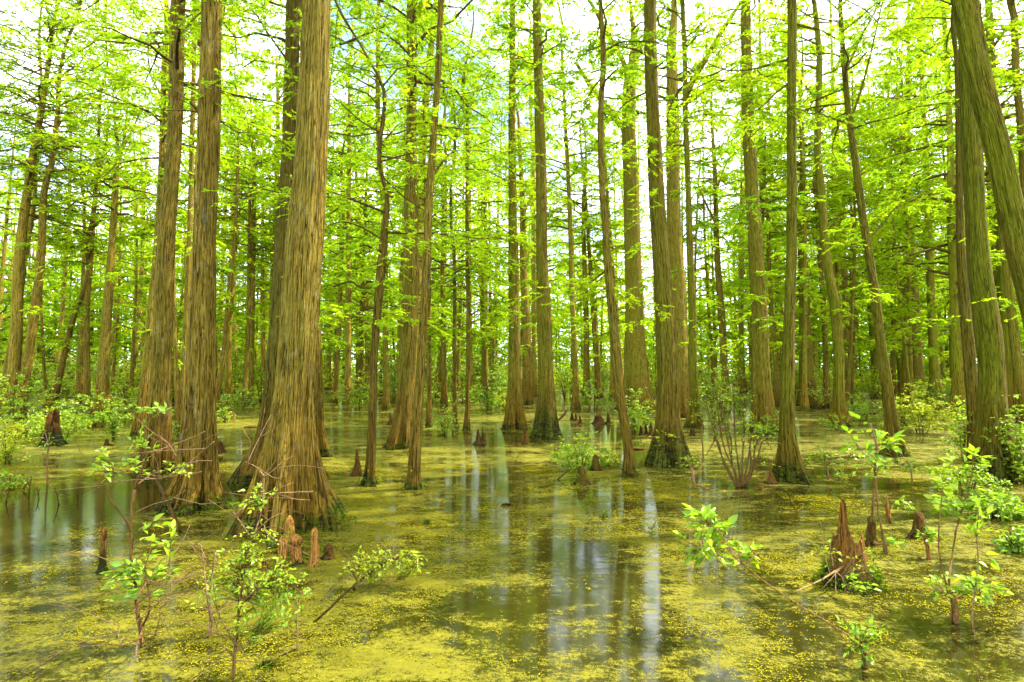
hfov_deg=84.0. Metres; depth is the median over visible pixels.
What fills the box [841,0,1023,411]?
cypress tree
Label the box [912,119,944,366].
cypress tree
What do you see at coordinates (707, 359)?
cypress tree
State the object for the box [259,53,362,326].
cypress tree
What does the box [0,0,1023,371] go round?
sky
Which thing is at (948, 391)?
bush
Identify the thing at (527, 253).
cypress tree
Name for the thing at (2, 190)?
cypress tree
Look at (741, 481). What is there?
shrub
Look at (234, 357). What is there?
bush
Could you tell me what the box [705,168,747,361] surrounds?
cypress tree
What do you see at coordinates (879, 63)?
cypress tree
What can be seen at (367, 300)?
cypress tree
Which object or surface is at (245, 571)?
shrub
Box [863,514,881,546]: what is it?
broken stump
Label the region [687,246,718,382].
cypress tree
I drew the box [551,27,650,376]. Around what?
cypress tree
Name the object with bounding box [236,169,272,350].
cypress tree
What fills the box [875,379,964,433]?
bush
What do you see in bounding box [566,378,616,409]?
bush
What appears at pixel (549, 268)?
cypress tree
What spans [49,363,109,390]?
bush
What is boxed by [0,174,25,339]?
cypress tree
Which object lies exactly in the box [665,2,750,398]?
cypress tree
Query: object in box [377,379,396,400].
bush
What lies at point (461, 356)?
cypress tree
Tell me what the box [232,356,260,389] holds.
bush
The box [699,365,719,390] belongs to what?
bush
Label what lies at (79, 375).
cypress tree
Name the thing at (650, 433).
cypress knee
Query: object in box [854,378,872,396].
bush
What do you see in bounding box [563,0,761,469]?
cypress tree
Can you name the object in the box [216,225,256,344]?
cypress tree
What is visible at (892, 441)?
sapling
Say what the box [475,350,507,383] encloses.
bush
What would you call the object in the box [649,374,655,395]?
bush
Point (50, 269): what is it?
cypress tree
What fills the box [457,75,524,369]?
cypress tree
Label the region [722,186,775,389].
cypress tree
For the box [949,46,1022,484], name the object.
cypress tree
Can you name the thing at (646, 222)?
cypress tree
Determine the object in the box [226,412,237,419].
cypress knee
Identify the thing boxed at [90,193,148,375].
cypress tree
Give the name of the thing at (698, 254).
cypress tree
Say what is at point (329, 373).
bush
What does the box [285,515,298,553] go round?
cypress knee
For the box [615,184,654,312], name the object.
cypress tree
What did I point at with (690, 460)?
shrub
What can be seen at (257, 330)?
cypress tree
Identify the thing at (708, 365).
bush
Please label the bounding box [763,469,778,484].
cypress knee
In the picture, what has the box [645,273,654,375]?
cypress tree
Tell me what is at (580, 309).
cypress tree
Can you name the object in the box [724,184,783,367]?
cypress tree
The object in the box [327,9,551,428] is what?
cypress tree
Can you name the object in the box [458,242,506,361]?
cypress tree
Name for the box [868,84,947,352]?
cypress tree
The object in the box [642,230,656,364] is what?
cypress tree
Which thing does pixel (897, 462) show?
shrub
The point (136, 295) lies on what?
cypress tree
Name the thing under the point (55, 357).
bush
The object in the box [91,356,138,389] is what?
bush
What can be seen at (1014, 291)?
cypress tree
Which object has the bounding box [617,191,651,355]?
cypress tree
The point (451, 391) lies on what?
bush
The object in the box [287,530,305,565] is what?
cypress knee
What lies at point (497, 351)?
cypress tree
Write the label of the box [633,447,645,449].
floating log
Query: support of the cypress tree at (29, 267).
on the water
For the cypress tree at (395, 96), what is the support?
on the water
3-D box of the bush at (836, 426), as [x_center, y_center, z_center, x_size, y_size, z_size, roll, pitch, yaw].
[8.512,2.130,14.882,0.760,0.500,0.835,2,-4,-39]
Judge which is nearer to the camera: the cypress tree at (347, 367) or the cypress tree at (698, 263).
the cypress tree at (347, 367)
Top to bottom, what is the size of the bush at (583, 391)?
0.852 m
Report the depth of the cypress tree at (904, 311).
25.12 m
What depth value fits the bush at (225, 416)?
17.28 m
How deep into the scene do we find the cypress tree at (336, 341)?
21.30 m
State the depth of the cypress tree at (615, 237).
58.11 m
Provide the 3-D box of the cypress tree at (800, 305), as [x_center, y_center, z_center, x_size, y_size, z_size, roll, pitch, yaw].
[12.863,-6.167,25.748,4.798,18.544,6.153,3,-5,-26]
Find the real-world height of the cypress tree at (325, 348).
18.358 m
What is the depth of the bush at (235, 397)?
22.75 m
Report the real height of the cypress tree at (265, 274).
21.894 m
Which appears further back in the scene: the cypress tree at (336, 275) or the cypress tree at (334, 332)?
the cypress tree at (334, 332)
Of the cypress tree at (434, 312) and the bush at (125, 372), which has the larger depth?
the cypress tree at (434, 312)
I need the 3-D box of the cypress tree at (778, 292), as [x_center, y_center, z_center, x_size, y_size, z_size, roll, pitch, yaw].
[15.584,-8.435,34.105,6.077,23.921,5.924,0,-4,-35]
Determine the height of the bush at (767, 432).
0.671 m
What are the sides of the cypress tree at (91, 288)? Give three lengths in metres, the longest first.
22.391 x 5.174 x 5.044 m
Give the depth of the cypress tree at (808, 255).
36.66 m
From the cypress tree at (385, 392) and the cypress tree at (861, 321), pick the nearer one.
the cypress tree at (385, 392)
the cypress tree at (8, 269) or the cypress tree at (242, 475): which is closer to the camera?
the cypress tree at (242, 475)
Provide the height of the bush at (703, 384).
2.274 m
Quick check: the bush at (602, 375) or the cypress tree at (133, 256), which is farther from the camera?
the cypress tree at (133, 256)
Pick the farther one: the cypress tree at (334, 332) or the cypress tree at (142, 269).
the cypress tree at (334, 332)
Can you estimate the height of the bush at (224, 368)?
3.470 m
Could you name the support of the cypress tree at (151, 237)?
on the water
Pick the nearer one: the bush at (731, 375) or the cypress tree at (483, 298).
the cypress tree at (483, 298)
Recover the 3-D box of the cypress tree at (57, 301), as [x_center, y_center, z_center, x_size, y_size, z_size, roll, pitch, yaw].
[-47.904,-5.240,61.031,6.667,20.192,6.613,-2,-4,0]
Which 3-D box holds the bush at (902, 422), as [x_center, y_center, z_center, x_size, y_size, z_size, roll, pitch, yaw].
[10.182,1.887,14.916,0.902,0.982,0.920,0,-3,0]
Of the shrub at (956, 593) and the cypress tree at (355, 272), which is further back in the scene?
the cypress tree at (355, 272)
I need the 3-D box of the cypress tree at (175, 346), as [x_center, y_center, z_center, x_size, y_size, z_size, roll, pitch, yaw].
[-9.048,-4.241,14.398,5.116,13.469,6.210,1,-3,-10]
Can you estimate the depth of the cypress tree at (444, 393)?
24.41 m
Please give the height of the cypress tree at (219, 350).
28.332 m
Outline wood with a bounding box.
[0,192,1023,384]
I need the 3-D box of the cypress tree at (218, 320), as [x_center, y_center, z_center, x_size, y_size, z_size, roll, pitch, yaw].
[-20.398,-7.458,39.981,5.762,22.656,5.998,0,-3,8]
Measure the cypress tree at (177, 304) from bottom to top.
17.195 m
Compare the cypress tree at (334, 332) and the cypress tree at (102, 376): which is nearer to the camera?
the cypress tree at (102, 376)
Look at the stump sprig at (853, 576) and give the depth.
3.99 m
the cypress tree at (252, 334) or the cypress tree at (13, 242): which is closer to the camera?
the cypress tree at (252, 334)
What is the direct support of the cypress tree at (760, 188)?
on the water
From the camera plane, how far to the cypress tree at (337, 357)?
27.31 m
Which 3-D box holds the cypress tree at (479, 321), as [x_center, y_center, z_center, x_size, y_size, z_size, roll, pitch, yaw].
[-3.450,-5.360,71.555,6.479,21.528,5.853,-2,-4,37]
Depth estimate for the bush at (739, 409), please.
21.21 m
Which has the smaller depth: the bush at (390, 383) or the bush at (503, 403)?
the bush at (503, 403)
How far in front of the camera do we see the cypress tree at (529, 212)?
42.15 m
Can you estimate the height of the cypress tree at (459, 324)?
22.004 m
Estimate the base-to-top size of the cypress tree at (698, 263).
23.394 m
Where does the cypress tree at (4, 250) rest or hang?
on the water
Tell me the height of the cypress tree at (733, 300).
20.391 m
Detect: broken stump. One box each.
[34,408,68,446]
[95,526,109,573]
[812,499,889,594]
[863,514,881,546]
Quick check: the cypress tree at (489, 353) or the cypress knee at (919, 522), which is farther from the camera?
the cypress tree at (489, 353)
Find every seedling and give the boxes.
[648,430,678,446]
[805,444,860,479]
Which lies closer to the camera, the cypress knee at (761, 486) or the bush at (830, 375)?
the cypress knee at (761, 486)
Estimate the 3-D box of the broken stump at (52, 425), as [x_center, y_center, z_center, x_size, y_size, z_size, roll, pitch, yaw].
[-9.745,1.857,12.051,0.597,0.853,0.639,0,-3,0]
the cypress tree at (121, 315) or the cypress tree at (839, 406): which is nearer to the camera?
the cypress tree at (839, 406)
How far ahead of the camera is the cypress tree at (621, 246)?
30.56 m
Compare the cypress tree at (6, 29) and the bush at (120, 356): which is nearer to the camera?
the cypress tree at (6, 29)
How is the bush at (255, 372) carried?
on the water
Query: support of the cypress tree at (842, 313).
on the water
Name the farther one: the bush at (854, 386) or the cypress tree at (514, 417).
the bush at (854, 386)
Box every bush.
[0,349,52,392]
[0,362,51,392]
[0,367,68,419]
[0,400,81,437]
[0,419,34,462]
[0,468,32,489]
[26,398,92,439]
[30,352,93,392]
[31,343,110,390]
[31,347,96,386]
[31,356,75,396]
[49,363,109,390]
[49,378,74,397]
[57,388,133,427]
[70,379,110,397]
[90,346,141,383]
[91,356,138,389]
[91,376,117,394]
[105,409,123,438]
[110,350,142,394]
[110,372,174,403]
[111,365,141,412]
[116,363,141,389]
[172,409,181,438]
[216,406,236,421]
[217,343,254,393]
[217,386,261,409]
[218,345,260,395]
[218,346,256,366]
[229,372,262,397]
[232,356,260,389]
[236,366,264,402]
[239,363,260,392]
[322,345,344,381]
[322,361,331,389]
[329,378,382,409]
[339,349,394,402]
[339,364,355,387]
[377,350,431,389]
[377,361,425,398]
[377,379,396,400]
[424,377,449,403]
[425,346,465,394]
[430,401,461,434]
[433,359,480,391]
[433,381,461,401]
[447,355,480,392]
[447,384,481,404]
[460,347,507,391]
[460,352,497,391]
[469,378,507,410]
[473,347,507,384]
[474,351,507,389]
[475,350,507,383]
[476,369,521,394]
[489,392,506,409]
[506,349,581,395]
[548,431,613,471]
[554,359,594,392]
[554,364,591,399]
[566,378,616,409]
[569,344,623,384]
[579,384,595,397]
[590,362,609,386]
[590,366,609,389]
[592,449,622,466]
[615,386,654,432]
[638,393,655,426]
[646,348,656,390]
[649,370,656,395]
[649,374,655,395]
[686,336,748,428]
[688,361,739,395]
[688,364,709,386]
[697,351,730,379]
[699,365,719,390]
[709,355,748,387]
[718,375,750,412]
[728,366,748,384]
[733,410,796,435]
[738,369,772,388]
[742,347,798,387]
[747,371,780,397]
[773,352,831,392]
[795,371,820,392]
[799,375,832,409]
[814,349,870,383]
[814,371,832,390]
[815,352,876,391]
[819,412,857,431]
[830,378,868,396]
[845,389,882,420]
[854,364,897,397]
[854,368,897,398]
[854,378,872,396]
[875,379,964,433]
[878,396,917,430]
[910,366,950,408]
[915,382,927,398]
[924,463,1015,495]
[925,372,950,389]
[938,395,973,458]
[955,487,1023,521]
[980,394,1023,483]
[990,525,1023,553]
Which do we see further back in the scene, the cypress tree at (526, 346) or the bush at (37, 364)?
the bush at (37, 364)
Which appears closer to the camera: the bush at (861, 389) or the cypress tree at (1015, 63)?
the cypress tree at (1015, 63)
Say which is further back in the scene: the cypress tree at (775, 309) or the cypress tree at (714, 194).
the cypress tree at (775, 309)
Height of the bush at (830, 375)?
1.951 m
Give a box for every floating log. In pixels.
[501,503,515,505]
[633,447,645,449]
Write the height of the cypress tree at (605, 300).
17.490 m
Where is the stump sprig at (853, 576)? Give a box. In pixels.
[796,522,880,593]
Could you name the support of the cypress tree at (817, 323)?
on the water
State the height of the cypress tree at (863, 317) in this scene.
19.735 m
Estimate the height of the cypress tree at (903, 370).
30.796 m
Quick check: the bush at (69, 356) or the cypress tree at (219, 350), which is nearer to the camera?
the bush at (69, 356)
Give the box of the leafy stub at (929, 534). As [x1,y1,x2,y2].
[916,524,941,558]
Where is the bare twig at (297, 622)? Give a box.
[289,585,302,650]
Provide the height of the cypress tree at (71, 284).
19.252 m
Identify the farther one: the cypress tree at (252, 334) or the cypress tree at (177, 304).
the cypress tree at (177, 304)
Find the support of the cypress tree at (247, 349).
on the water
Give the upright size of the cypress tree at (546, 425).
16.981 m
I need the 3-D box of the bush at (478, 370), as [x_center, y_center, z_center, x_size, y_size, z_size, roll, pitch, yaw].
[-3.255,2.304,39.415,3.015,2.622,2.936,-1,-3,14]
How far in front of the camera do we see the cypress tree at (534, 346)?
33.90 m
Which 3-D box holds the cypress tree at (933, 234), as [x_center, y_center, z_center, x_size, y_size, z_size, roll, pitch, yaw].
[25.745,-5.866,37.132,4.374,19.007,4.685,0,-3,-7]
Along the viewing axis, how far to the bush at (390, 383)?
26.69 m
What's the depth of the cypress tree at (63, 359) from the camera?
22.84 m
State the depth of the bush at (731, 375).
49.45 m
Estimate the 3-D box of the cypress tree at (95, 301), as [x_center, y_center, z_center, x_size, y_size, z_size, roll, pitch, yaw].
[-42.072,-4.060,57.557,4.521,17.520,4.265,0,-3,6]
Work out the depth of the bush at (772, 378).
29.95 m
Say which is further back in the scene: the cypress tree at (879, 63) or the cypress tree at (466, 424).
the cypress tree at (879, 63)
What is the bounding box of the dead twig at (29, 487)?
[27,477,31,497]
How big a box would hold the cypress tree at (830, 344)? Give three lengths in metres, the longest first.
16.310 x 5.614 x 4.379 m
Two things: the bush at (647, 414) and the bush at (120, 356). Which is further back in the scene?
the bush at (120, 356)
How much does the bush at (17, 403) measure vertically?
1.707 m
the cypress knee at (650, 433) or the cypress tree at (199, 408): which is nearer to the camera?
the cypress tree at (199, 408)
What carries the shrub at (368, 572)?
on the water
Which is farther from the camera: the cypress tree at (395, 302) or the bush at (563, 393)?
the cypress tree at (395, 302)
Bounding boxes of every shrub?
[1,402,255,678]
[147,409,348,681]
[148,524,284,637]
[314,529,430,604]
[673,503,886,669]
[675,455,703,480]
[695,371,780,486]
[871,423,923,483]
[899,443,1019,623]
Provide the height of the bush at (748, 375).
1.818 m
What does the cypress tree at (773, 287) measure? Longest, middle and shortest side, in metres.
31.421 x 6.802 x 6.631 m
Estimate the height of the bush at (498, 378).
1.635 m
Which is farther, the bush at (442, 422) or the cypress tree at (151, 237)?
the cypress tree at (151, 237)
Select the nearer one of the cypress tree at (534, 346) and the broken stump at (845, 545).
the broken stump at (845, 545)
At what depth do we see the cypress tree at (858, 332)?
37.01 m
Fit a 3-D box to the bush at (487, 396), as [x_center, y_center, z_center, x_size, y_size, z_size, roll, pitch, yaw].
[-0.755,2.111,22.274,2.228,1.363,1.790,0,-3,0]
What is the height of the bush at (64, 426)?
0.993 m
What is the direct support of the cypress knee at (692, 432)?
on the water
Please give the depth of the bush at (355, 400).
22.73 m
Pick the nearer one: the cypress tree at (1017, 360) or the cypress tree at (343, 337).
the cypress tree at (1017, 360)
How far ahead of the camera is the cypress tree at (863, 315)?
44.59 m
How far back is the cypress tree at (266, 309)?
54.14 m
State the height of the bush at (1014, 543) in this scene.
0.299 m
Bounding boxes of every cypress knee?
[218,441,225,452]
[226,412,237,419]
[258,556,268,570]
[272,536,290,568]
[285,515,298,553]
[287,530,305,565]
[305,527,323,566]
[320,544,334,559]
[347,449,363,476]
[387,413,391,424]
[472,429,482,444]
[481,426,485,444]
[521,426,529,443]
[571,464,590,485]
[588,454,603,470]
[590,414,604,423]
[605,412,611,423]
[648,423,652,435]
[688,429,695,435]
[759,483,763,489]
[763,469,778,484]
[906,511,934,540]
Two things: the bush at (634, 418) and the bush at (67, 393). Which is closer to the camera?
the bush at (634, 418)
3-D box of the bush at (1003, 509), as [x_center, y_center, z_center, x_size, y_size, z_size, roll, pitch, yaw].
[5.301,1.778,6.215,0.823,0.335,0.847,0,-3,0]
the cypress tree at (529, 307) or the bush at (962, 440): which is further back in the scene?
the cypress tree at (529, 307)
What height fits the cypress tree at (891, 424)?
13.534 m
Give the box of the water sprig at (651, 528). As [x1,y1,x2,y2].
[640,519,663,533]
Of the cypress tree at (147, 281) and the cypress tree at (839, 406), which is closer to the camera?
the cypress tree at (839, 406)
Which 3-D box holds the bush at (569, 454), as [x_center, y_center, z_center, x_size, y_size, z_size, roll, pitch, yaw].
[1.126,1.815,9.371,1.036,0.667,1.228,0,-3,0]
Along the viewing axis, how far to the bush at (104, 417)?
16.12 m
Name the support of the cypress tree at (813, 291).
on the water
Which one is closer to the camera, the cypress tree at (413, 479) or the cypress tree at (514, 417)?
the cypress tree at (413, 479)
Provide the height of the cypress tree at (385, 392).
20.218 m
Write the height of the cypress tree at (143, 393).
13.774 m
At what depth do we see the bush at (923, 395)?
30.43 m
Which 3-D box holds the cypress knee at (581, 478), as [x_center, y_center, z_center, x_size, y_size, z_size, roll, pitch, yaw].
[0.966,1.921,7.974,0.300,0.359,0.300,-2,-4,36]
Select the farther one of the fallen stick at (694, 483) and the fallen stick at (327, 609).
the fallen stick at (694, 483)
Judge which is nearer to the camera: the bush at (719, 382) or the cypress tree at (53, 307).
the bush at (719, 382)
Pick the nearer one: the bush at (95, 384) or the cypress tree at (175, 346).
the cypress tree at (175, 346)
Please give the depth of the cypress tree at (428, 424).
15.86 m
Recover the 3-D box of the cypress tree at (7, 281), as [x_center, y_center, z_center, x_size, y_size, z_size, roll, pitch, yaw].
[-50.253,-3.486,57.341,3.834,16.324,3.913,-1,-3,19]
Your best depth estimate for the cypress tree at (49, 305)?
65.84 m
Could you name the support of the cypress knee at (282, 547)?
on the water
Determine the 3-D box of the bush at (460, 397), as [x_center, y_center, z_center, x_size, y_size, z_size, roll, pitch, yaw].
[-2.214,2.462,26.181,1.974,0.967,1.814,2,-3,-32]
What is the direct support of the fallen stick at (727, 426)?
on the water
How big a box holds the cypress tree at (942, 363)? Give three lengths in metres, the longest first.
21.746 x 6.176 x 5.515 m
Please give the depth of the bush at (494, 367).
41.17 m
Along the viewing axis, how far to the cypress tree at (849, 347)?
22.33 m
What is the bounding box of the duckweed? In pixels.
[0,466,1023,681]
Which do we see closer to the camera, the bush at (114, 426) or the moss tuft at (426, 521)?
the moss tuft at (426, 521)
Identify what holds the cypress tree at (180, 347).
on the water
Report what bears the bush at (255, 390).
on the water
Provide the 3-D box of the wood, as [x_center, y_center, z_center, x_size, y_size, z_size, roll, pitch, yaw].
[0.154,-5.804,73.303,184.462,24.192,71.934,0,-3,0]
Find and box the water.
[0,376,1023,681]
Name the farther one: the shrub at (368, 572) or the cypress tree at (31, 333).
the cypress tree at (31, 333)
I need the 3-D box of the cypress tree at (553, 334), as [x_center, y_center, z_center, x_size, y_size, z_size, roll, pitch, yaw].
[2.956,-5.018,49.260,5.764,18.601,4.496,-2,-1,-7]
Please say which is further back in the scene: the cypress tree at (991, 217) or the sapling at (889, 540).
the cypress tree at (991, 217)
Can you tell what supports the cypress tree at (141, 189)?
on the water
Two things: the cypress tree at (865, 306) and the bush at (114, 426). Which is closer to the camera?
the bush at (114, 426)
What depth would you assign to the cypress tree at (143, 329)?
50.95 m
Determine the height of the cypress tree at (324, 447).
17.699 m
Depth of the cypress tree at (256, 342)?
49.05 m
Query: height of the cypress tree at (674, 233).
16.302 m
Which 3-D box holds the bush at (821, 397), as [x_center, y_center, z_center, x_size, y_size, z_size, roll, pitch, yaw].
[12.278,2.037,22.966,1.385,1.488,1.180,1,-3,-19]
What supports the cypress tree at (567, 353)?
on the water
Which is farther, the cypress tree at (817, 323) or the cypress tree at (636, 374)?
the cypress tree at (817, 323)
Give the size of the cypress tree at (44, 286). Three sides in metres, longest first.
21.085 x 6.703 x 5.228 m
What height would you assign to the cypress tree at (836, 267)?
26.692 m
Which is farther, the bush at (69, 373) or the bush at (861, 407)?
the bush at (69, 373)
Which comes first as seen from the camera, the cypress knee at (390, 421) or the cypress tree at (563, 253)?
the cypress knee at (390, 421)
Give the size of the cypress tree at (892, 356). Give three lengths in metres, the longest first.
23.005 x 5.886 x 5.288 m
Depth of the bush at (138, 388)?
24.84 m
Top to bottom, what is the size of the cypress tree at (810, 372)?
16.942 m
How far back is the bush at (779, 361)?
39.81 m
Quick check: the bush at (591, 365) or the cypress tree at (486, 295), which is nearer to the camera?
the cypress tree at (486, 295)
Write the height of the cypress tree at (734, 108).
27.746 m
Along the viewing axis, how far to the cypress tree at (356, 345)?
44.29 m
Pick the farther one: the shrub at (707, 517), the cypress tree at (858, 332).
the cypress tree at (858, 332)
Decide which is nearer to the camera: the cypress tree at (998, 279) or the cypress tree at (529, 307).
the cypress tree at (998, 279)
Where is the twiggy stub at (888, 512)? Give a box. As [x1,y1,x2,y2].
[881,495,914,523]
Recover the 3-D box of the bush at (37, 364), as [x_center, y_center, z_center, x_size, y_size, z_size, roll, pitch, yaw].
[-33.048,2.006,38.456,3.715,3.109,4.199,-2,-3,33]
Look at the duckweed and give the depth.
4.71 m
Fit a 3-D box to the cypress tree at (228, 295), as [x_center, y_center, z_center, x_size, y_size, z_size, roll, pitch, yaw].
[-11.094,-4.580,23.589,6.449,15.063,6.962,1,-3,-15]
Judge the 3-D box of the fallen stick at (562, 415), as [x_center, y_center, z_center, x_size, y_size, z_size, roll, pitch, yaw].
[1.137,2.114,15.356,0.750,0.558,0.065,0,-3,0]
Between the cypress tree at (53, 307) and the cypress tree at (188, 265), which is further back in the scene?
the cypress tree at (53, 307)
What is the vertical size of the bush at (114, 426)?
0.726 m
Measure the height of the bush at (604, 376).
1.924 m
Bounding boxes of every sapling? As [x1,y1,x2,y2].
[30,425,67,484]
[691,412,708,469]
[837,411,905,537]
[851,453,905,553]
[945,497,1009,634]
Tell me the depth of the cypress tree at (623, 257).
70.88 m
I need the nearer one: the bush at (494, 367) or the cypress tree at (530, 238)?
the bush at (494, 367)
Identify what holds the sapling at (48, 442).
on the water
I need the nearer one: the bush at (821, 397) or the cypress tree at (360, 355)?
the bush at (821, 397)
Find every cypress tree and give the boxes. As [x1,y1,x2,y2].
[0,0,156,408]
[0,0,187,415]
[0,0,198,415]
[0,0,240,413]
[0,0,278,434]
[0,15,51,249]
[0,54,20,200]
[0,82,59,356]
[0,103,155,402]
[0,141,100,406]
[0,142,43,368]
[0,152,69,364]
[0,159,68,352]
[0,168,46,342]
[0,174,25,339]
[0,227,26,363]
[0,228,16,349]
[12,0,284,435]
[13,59,155,408]
[14,80,144,387]
[16,19,188,409]
[24,208,59,349]
[30,205,98,360]
[37,252,73,358]
[43,218,72,357]
[44,206,100,362]
[46,0,283,476]
[66,219,103,361]
[68,209,102,378]
[71,149,177,396]
[75,128,187,370]
[78,0,250,403]
[78,138,140,365]
[86,0,294,516]
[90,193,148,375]
[91,82,181,397]
[93,215,138,363]
[95,192,138,348]
[105,143,153,384]
[109,82,178,344]
[113,175,175,384]
[113,215,152,385]
[120,15,267,329]
[122,0,279,415]
[128,190,185,358]
[133,50,284,408]
[141,89,280,405]
[145,189,183,354]
[146,110,272,396]
[168,0,459,456]
[175,65,228,277]
[175,76,258,346]
[175,159,188,364]
[175,183,221,362]
[180,99,281,406]
[183,40,279,387]
[196,0,594,487]
[216,52,282,395]
[216,64,269,346]
[216,79,260,364]
[216,150,272,356]
[216,159,267,359]
[216,197,269,371]
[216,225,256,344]
[219,46,360,331]
[220,0,356,548]
[223,92,282,327]
[224,167,269,373]
[227,0,330,486]
[232,75,339,346]
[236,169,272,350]
[238,225,269,362]
[246,180,269,348]
[255,127,346,290]
[259,0,373,350]
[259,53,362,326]
[260,4,405,404]
[320,29,400,399]
[320,110,354,333]
[320,145,351,347]
[320,204,336,358]
[320,212,358,380]
[321,46,400,380]
[321,145,370,362]
[322,101,358,389]
[322,113,401,402]
[324,86,393,385]
[324,126,399,392]
[326,0,515,427]
[327,0,450,409]
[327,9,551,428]
[328,96,371,388]
[331,0,522,449]
[332,243,355,360]
[333,174,373,382]
[335,0,517,490]
[339,288,359,364]
[342,171,396,356]
[351,102,402,392]
[354,0,573,429]
[354,80,521,406]
[355,170,399,379]
[368,15,451,400]
[374,0,476,409]
[374,54,436,304]
[381,222,440,342]
[395,0,504,400]
[396,142,456,391]
[417,62,529,399]
[431,74,507,393]
[431,185,462,387]
[431,190,480,368]
[431,219,465,365]
[431,243,478,363]
[433,116,535,396]
[435,117,519,389]
[448,122,517,317]
[448,255,479,360]
[449,0,568,429]
[455,106,521,391]
[456,7,581,404]
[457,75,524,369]
[457,244,479,359]
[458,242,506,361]
[465,224,508,356]
[473,227,508,385]
[474,0,586,440]
[490,107,536,344]
[491,0,644,409]
[493,0,711,477]
[499,0,567,396]
[500,119,563,326]
[503,160,552,359]
[506,250,537,362]
[507,92,577,297]
[516,70,580,331]
[517,166,555,329]
[518,175,557,307]
[519,179,578,358]
[526,103,623,397]
[535,103,649,397]
[545,0,705,410]
[548,236,577,384]
[549,173,595,380]
[550,123,598,340]
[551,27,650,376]
[553,212,596,357]
[560,7,648,399]
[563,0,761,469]
[564,225,599,366]
[568,0,781,428]
[574,197,622,360]
[579,228,623,373]
[582,121,649,322]
[593,0,781,417]
[598,132,655,352]
[604,202,651,340]
[612,85,665,291]
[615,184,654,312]
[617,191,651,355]
[618,227,650,362]
[639,29,780,401]
[641,120,724,368]
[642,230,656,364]
[644,293,654,350]
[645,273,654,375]
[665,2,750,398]
[665,52,737,350]
[676,0,871,484]
[677,0,813,434]
[684,146,743,387]
[685,0,980,456]
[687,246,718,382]
[691,63,797,392]
[692,183,736,370]
[701,0,813,294]
[702,39,779,386]
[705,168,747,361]
[705,189,749,384]
[709,0,900,427]
[710,98,833,406]
[717,98,813,324]
[719,1,842,367]
[722,11,910,408]
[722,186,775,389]
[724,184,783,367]
[724,236,766,344]
[729,85,907,407]
[730,18,880,410]
[731,10,861,405]
[744,109,826,380]
[757,0,914,380]
[758,105,783,366]
[764,95,916,403]
[767,183,798,358]
[768,273,784,373]
[769,95,841,341]
[775,158,831,357]
[783,236,829,365]
[785,68,919,379]
[795,143,831,384]
[796,130,874,355]
[796,256,831,372]
[797,16,877,376]
[798,258,841,385]
[807,32,912,409]
[808,45,898,394]
[810,286,829,376]
[813,0,1023,459]
[815,93,948,388]
[820,126,868,390]
[824,10,963,397]
[830,45,912,351]
[838,0,1023,423]
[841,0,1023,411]
[841,175,891,376]
[842,83,890,384]
[843,58,947,406]
[845,0,984,400]
[845,14,945,397]
[846,2,946,398]
[846,30,923,376]
[847,232,880,356]
[856,3,992,402]
[857,281,896,366]
[862,129,943,343]
[868,0,1023,413]
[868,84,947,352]
[870,47,946,262]
[882,10,987,342]
[890,130,948,345]
[899,232,947,360]
[900,0,1023,265]
[911,1,990,291]
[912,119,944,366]
[913,80,1023,309]
[915,161,948,387]
[918,173,950,386]
[934,147,990,350]
[936,225,948,363]
[942,176,1020,330]
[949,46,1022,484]
[950,0,1023,328]
[984,0,1023,330]
[984,19,1023,323]
[986,57,1023,326]
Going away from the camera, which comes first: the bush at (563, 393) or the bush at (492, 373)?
the bush at (563, 393)
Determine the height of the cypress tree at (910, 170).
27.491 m
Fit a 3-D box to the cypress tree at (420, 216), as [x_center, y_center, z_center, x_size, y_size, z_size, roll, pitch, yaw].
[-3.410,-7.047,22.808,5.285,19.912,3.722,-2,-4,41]
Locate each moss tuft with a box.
[250,656,282,671]
[421,517,431,523]
[598,511,609,517]
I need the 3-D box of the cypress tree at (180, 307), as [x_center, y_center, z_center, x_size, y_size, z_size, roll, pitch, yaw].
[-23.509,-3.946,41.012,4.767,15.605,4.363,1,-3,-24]
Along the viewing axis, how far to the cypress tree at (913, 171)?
34.47 m
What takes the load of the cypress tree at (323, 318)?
on the water
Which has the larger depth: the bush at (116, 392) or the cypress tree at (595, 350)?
the cypress tree at (595, 350)
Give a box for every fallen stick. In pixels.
[151,471,182,532]
[313,581,357,622]
[558,409,567,420]
[689,463,710,489]
[710,421,748,433]
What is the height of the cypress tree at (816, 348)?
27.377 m
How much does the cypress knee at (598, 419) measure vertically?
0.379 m
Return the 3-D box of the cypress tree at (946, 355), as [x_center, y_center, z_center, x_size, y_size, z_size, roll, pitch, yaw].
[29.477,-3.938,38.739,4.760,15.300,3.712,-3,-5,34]
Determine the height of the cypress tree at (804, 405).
15.884 m
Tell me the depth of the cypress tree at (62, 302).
41.65 m
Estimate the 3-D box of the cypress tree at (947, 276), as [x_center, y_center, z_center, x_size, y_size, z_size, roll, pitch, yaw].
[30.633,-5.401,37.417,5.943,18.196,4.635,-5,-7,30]
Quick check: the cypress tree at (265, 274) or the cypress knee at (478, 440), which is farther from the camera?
the cypress tree at (265, 274)
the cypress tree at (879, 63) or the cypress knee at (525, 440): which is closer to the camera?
the cypress knee at (525, 440)
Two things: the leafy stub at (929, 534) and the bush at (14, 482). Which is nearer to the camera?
the leafy stub at (929, 534)
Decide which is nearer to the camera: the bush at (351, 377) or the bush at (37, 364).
the bush at (37, 364)
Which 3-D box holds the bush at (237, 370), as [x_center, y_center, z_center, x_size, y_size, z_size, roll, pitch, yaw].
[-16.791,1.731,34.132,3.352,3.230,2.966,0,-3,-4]
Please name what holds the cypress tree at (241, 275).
on the water
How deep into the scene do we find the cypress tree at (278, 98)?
28.97 m

